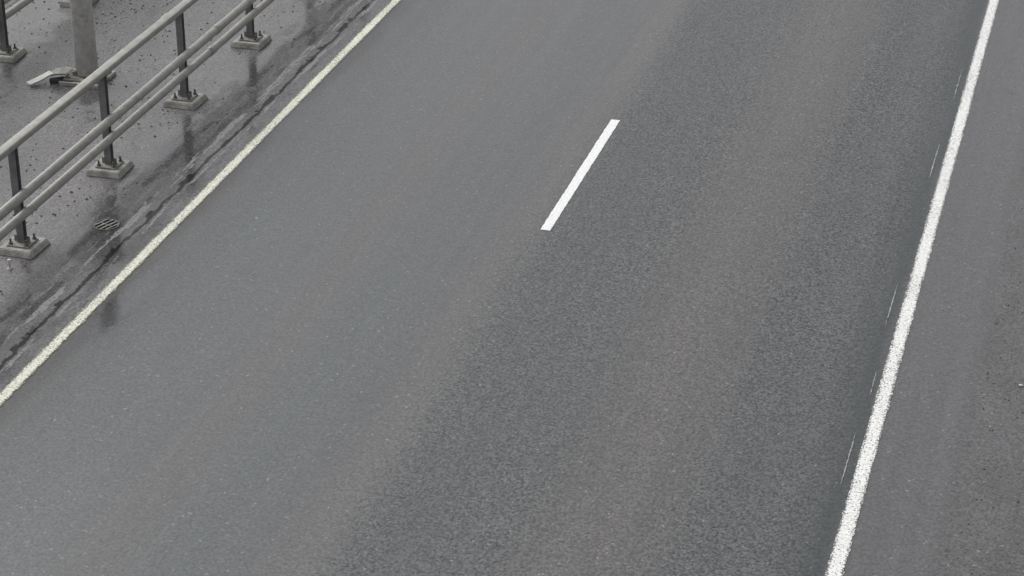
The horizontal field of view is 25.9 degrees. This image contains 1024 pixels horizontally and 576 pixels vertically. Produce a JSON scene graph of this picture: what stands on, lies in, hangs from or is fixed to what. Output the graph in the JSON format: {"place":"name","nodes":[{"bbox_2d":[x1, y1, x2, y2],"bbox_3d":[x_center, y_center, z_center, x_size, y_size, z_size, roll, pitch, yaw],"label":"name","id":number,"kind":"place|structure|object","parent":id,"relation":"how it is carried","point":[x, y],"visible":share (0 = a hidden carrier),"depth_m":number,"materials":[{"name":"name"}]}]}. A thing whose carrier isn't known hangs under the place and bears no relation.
{"place":"outdoors","nodes":[
{"label":"outdoors","id":0,"kind":"place"},
{"bbox_2d":[5,0,16,8],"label":"opposite road","id":1,"kind":"structure","parent":0,"point":[9,3],"depth_m":28.50,"materials":[{"name":"grey asphalt"}]},
{"bbox_2d":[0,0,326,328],"bbox_3d":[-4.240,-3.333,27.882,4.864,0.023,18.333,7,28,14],"label":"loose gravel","id":2,"kind":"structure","parent":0,"point":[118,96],"depth_m":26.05,"materials":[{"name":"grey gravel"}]},
{"bbox_2d":[0,0,390,391],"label":"median pavement","id":3,"kind":"structure","parent":0,"point":[71,270],"depth_m":24.95,"materials":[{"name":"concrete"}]},
{"bbox_2d":[6,259,13,269],"bbox_3d":[-4.884,-0.231,21.650,0.070,0.100,0.070,7,28,14],"label":"marker peg","id":4,"kind":"object","parent":3,"relation":"on","point":[10,267],"visible":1,"depth_m":21.65,"materials":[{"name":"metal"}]},
{"bbox_2d":[0,0,96,62],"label":"bridge railing","id":5,"kind":"object","parent":3,"relation":"on","point":[10,54],"visible":0.89,"depth_m":26.73,"materials":[{"name":"metal"}]},
{"bbox_2d":[26,67,81,85],"bbox_3d":[-5.338,-2.486,26.072,0.672,0.120,0.348,-3,27,-5],"label":"metal bracket","id":6,"kind":"object","parent":3,"relation":"on","point":[57,71],"visible":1,"depth_m":26.01,"materials":[{"name":"metal"}]},
{"bbox_2d":[59,0,115,88],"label":"lamp post","id":7,"kind":"object","parent":3,"relation":"on","point":[84,44],"visible":0.68,"depth_m":25.83,"materials":[{"name":"metal"}]},
{"bbox_2d":[93,219,119,230],"bbox_3d":[-4.105,-0.642,22.556,0.268,0.012,0.268,7,28,14],"label":"drain grate","id":8,"kind":"object","parent":3,"relation":"on","point":[106,224],"visible":1,"depth_m":22.54,"materials":[{"name":"metal"}]},
{"bbox_2d":[0,0,273,258],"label":"bridge railing","id":9,"kind":"object","parent":3,"relation":"on","point":[20,244],"visible":1,"depth_m":23.58,"materials":[{"name":"metal"}]},
{"bbox_2d":[0,0,401,406],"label":"median edge marking","id":10,"kind":"object","parent":3,"relation":"on","point":[58,339],"visible":1,"depth_m":22.68,"materials":[{"name":"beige paint"}]},
{"bbox_2d":[0,0,1023,575],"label":"road","id":11,"kind":"structure","parent":0,"point":[358,312],"depth_m":20.73,"materials":[{"name":"grey asphalt"}]},
{"bbox_2d":[541,119,619,229],"bbox_3d":[0.749,-1.237,23.732,0.111,0.001,3.010,7,28,14],"label":"lane marking","id":12,"kind":"object","parent":11,"relation":"on","point":[564,199],"visible":1,"depth_m":23.62,"materials":[{"name":"white paint"}]},
{"bbox_2d":[840,433,855,484],"bbox_3d":[2.791,1.412,18.488,0.015,0.001,0.960,7,28,14],"label":"old marking trace","id":13,"kind":"object","parent":11,"relation":"on","point":[848,459],"visible":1,"depth_m":18.46,"materials":[{"name":"paint"}]},
{"bbox_2d":[886,284,897,321],"bbox_3d":[3.575,0.153,20.980,0.016,0.001,0.960,7,28,14],"label":"old marking trace","id":14,"kind":"object","parent":11,"relation":"on","point":[891,303],"visible":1,"depth_m":20.99,"materials":[{"name":"paint"}]},
{"bbox_2d":[824,0,998,575],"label":"road edge marking","id":15,"kind":"object","parent":11,"relation":"on","point":[842,544],"visible":1,"depth_m":20.61,"materials":[{"name":"white paint"}]},
{"bbox_2d":[940,163,1023,575],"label":"verge pavement","id":16,"kind":"structure","parent":0,"point":[990,485],"depth_m":18.58,"materials":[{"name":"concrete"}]},
{"bbox_2d":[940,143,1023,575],"bbox_3d":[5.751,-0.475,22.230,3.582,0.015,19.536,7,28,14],"label":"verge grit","id":17,"kind":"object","parent":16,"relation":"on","point":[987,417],"visible":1,"depth_m":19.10,"materials":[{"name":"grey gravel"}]}
]}

